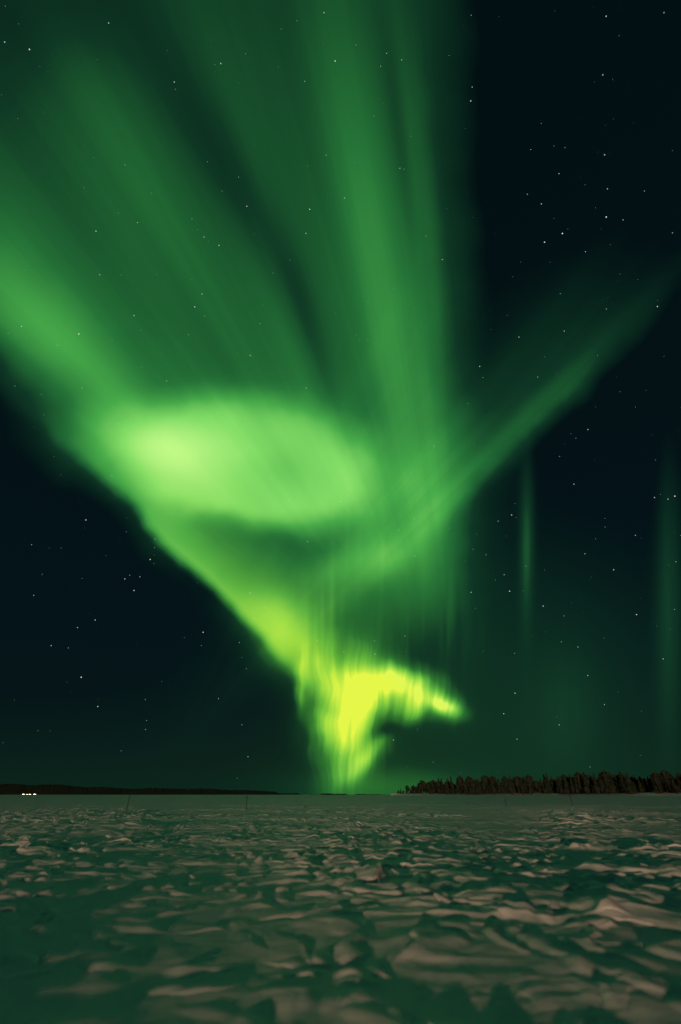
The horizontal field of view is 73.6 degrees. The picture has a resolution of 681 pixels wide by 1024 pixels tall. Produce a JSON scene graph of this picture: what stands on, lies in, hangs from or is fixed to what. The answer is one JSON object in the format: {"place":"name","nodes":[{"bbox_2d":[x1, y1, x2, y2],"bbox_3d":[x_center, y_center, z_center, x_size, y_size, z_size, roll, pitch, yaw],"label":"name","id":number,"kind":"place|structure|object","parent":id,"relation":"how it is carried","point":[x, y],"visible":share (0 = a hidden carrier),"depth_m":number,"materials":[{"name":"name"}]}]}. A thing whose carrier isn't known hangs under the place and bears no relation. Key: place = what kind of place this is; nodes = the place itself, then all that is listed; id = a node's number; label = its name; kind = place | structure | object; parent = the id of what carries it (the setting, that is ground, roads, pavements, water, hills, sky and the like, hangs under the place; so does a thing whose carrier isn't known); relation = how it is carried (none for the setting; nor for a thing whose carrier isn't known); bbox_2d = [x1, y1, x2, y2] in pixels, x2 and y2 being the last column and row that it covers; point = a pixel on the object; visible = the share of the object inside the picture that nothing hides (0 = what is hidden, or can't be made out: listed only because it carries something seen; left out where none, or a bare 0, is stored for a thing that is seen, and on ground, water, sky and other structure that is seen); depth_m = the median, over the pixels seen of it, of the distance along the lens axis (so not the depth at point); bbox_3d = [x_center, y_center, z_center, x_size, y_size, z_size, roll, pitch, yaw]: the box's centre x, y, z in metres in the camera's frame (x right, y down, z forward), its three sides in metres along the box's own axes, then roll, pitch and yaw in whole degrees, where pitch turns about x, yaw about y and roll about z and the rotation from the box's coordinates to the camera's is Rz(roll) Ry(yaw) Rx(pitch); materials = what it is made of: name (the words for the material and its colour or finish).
{"place":"outdoors","nodes":[
{"label":"outdoors","id":0,"kind":"place"},
{"bbox_2d":[0,784,380,794],"bbox_3d":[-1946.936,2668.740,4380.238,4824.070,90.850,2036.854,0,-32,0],"label":"distant hills","id":1,"kind":"structure","parent":0,"point":[21,789],"depth_m":3980.08,"materials":[{"name":"black"}]},
{"bbox_2d":[0,795,680,1023],"label":"snowy ground","id":2,"kind":"structure","parent":0,"point":[344,909],"depth_m":1.88,"materials":[{"name":"white snow"}]},
{"bbox_2d":[0,0,680,794],"label":"sky","id":3,"kind":"structure","parent":0,"point":[340,340],"materials":[{"name":"green"}]},
{"bbox_2d":[391,791,680,795],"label":"island bank","id":4,"kind":"structure","parent":0,"point":[654,794],"depth_m":307.06,"materials":[{"name":"white"}]},
{"bbox_2d":[429,780,436,788],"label":"pine tree","id":5,"kind":"object","parent":4,"relation":"on","point":[434,783],"visible":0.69,"depth_m":412.97,"materials":[{"name":"green plant"}]},
{"bbox_2d":[431,781,436,793],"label":"spruce tree","id":6,"kind":"object","parent":4,"relation":"on","point":[434,790],"visible":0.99,"depth_m":406.26,"materials":[{"name":"green plant"}]},
{"bbox_2d":[436,777,441,793],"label":"spruce tree","id":7,"kind":"object","parent":4,"relation":"on","point":[439,787],"visible":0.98,"depth_m":401.46,"materials":[{"name":"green plant"}]},
{"bbox_2d":[446,779,450,793],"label":"spruce tree","id":8,"kind":"object","parent":4,"relation":"on","point":[448,790],"visible":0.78,"depth_m":392.27,"materials":[{"name":"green plant"}]},
{"bbox_2d":[456,776,462,794],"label":"pine tree","id":9,"kind":"object","parent":4,"relation":"on","point":[459,779],"visible":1,"depth_m":380.16,"materials":[{"name":"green plant"}]},
{"bbox_2d":[464,776,471,793],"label":"pine tree","id":10,"kind":"object","parent":4,"relation":"on","point":[468,779],"visible":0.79,"depth_m":373.08,"materials":[{"name":"green plant"}]},
{"bbox_2d":[468,779,475,787],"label":"pine tree","id":11,"kind":"object","parent":4,"relation":"on","point":[472,781],"visible":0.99,"depth_m":368.14,"materials":[{"name":"green plant"}]},
{"bbox_2d":[475,778,478,793],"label":"spruce tree","id":12,"kind":"object","parent":4,"relation":"on","point":[476,788],"visible":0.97,"depth_m":363.61,"materials":[{"name":"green plant"}]},
{"bbox_2d":[478,779,483,793],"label":"spruce tree","id":13,"kind":"object","parent":4,"relation":"on","point":[480,790],"visible":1,"depth_m":360.64,"materials":[{"name":"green plant"}]},
{"bbox_2d":[480,783,487,791],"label":"pine tree","id":14,"kind":"object","parent":4,"relation":"on","point":[484,786],"visible":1,"depth_m":361.45,"materials":[{"name":"green plant"}]},
{"bbox_2d":[480,775,489,793],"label":"pine tree","id":15,"kind":"object","parent":4,"relation":"on","point":[484,779],"visible":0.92,"depth_m":365.45,"materials":[{"name":"green plant"}]},
{"bbox_2d":[487,775,496,786],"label":"pine tree","id":16,"kind":"object","parent":4,"relation":"on","point":[493,778],"visible":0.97,"depth_m":353.70,"materials":[{"name":"green plant"}]},
{"bbox_2d":[491,780,496,793],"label":"spruce tree","id":17,"kind":"object","parent":4,"relation":"on","point":[493,788],"visible":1,"depth_m":349.85,"materials":[{"name":"green plant"}]},
{"bbox_2d":[496,779,502,793],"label":"spruce tree","id":18,"kind":"object","parent":4,"relation":"on","point":[498,786],"visible":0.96,"depth_m":353.43,"materials":[{"name":"green plant"}]},
{"bbox_2d":[500,776,507,786],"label":"pine tree","id":19,"kind":"object","parent":4,"relation":"on","point":[503,779],"visible":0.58,"depth_m":374.35,"materials":[{"name":"green plant"}]},
{"bbox_2d":[508,774,513,793],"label":"spruce tree","id":20,"kind":"object","parent":4,"relation":"on","point":[510,786],"visible":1,"depth_m":337.46,"materials":[{"name":"green plant"}]},
{"bbox_2d":[512,776,519,793],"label":"pine tree","id":21,"kind":"object","parent":4,"relation":"on","point":[516,782],"visible":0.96,"depth_m":335.02,"materials":[{"name":"green plant"}]},
{"bbox_2d":[519,778,527,793],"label":"spruce tree","id":22,"kind":"object","parent":4,"relation":"on","point":[523,791],"visible":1,"depth_m":329.16,"materials":[{"name":"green plant"}]},
{"bbox_2d":[524,774,533,793],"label":"pine tree","id":23,"kind":"object","parent":4,"relation":"on","point":[528,779],"visible":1,"depth_m":326.12,"materials":[{"name":"green plant"}]},
{"bbox_2d":[532,780,540,793],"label":"pine tree","id":24,"kind":"object","parent":4,"relation":"on","point":[536,782],"visible":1,"depth_m":321.67,"materials":[{"name":"green plant"}]},
{"bbox_2d":[544,779,550,793],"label":"spruce tree","id":25,"kind":"object","parent":4,"relation":"on","point":[546,789],"visible":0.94,"depth_m":325.39,"materials":[{"name":"green plant"}]},
{"bbox_2d":[545,772,553,792],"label":"spruce tree","id":26,"kind":"object","parent":4,"relation":"on","point":[547,778],"visible":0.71,"depth_m":333.53,"materials":[{"name":"green plant"}]},
{"bbox_2d":[550,779,556,789],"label":"pine tree","id":27,"kind":"object","parent":4,"relation":"on","point":[553,781],"visible":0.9,"depth_m":335.26,"materials":[{"name":"green plant"}]},
{"bbox_2d":[560,774,568,785],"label":"pine tree","id":28,"kind":"object","parent":4,"relation":"on","point":[562,778],"visible":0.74,"depth_m":323.53,"materials":[{"name":"green plant"}]},
{"bbox_2d":[565,778,571,793],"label":"spruce tree","id":29,"kind":"object","parent":4,"relation":"on","point":[566,784],"visible":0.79,"depth_m":308.35,"materials":[{"name":"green plant"}]},
{"bbox_2d":[570,776,575,793],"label":"spruce tree","id":30,"kind":"object","parent":4,"relation":"on","point":[573,788],"visible":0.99,"depth_m":300.95,"materials":[{"name":"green plant"}]},
{"bbox_2d":[574,780,579,793],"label":"spruce tree","id":31,"kind":"object","parent":4,"relation":"on","point":[577,789],"visible":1,"depth_m":297.19,"materials":[{"name":"green plant"}]},
{"bbox_2d":[572,772,583,793],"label":"pine tree","id":32,"kind":"object","parent":4,"relation":"on","point":[579,778],"visible":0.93,"depth_m":308.22,"materials":[{"name":"green plant"}]},
{"bbox_2d":[582,774,591,793],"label":"spruce tree","id":33,"kind":"object","parent":4,"relation":"on","point":[587,789],"visible":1,"depth_m":292.86,"materials":[{"name":"green plant"}]},
{"bbox_2d":[589,777,593,786],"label":"pine tree","id":34,"kind":"object","parent":4,"relation":"on","point":[591,781],"visible":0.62,"depth_m":299.88,"materials":[{"name":"green plant"}]},
{"bbox_2d":[593,773,601,793],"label":"spruce tree","id":35,"kind":"object","parent":4,"relation":"on","point":[597,789],"visible":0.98,"depth_m":286.73,"materials":[{"name":"green plant"}]},
{"bbox_2d":[596,779,605,793],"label":"pine tree","id":36,"kind":"object","parent":4,"relation":"on","point":[600,782],"visible":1,"depth_m":284.31,"materials":[{"name":"green plant"}]},
{"bbox_2d":[598,770,611,782],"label":"pine tree","id":37,"kind":"object","parent":4,"relation":"on","point":[603,773],"visible":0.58,"depth_m":289.36,"materials":[{"name":"green plant"}]},
{"bbox_2d":[602,776,609,793],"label":"pine tree","id":38,"kind":"object","parent":4,"relation":"on","point":[606,780],"visible":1,"depth_m":282.31,"materials":[{"name":"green plant"}]},
{"bbox_2d":[608,772,618,793],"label":"spruce tree","id":39,"kind":"object","parent":4,"relation":"on","point":[613,786],"visible":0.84,"depth_m":285.20,"materials":[{"name":"green plant"}]},
{"bbox_2d":[616,779,621,792],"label":"spruce tree","id":40,"kind":"object","parent":4,"relation":"on","point":[618,786],"visible":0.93,"depth_m":283.61,"materials":[{"name":"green plant"}]},
{"bbox_2d":[618,771,625,792],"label":"spruce tree","id":41,"kind":"object","parent":4,"relation":"on","point":[622,783],"visible":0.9,"depth_m":277.33,"materials":[{"name":"green plant"}]},
{"bbox_2d":[624,772,636,793],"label":"spruce tree","id":42,"kind":"object","parent":4,"relation":"on","point":[629,785],"visible":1,"depth_m":271.14,"materials":[{"name":"green plant"}]},
{"bbox_2d":[633,775,639,791],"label":"spruce tree","id":43,"kind":"object","parent":4,"relation":"on","point":[636,783],"visible":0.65,"depth_m":300.09,"materials":[{"name":"green plant"}]},
{"bbox_2d":[637,779,644,792],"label":"spruce tree","id":44,"kind":"object","parent":4,"relation":"on","point":[640,789],"visible":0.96,"depth_m":278.42,"materials":[{"name":"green plant"}]},
{"bbox_2d":[651,781,659,792],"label":"spruce tree","id":45,"kind":"object","parent":4,"relation":"on","point":[656,788],"visible":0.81,"depth_m":261.44,"materials":[{"name":"green plant"}]},
{"bbox_2d":[649,772,662,793],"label":"pine tree","id":46,"kind":"object","parent":4,"relation":"on","point":[655,778],"visible":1,"depth_m":260.68,"materials":[{"name":"green plant"}]},
{"bbox_2d":[657,770,675,792],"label":"pine tree","id":47,"kind":"object","parent":4,"relation":"on","point":[666,776],"visible":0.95,"depth_m":259.79,"materials":[{"name":"green plant"}]},
{"bbox_2d":[663,784,672,792],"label":"spruce tree","id":48,"kind":"object","parent":4,"relation":"on","point":[667,788],"visible":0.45,"depth_m":261.73,"materials":[{"name":"green plant"}]},
{"bbox_2d":[671,777,679,792],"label":"spruce tree","id":49,"kind":"object","parent":4,"relation":"on","point":[674,784],"visible":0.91,"depth_m":255.05,"materials":[{"name":"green plant"}]},
{"bbox_2d":[676,773,680,792],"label":"spruce tree","id":50,"kind":"object","parent":4,"relation":"on","point":[678,781],"visible":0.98,"depth_m":256.86,"materials":[{"name":"green plant"}]}
]}

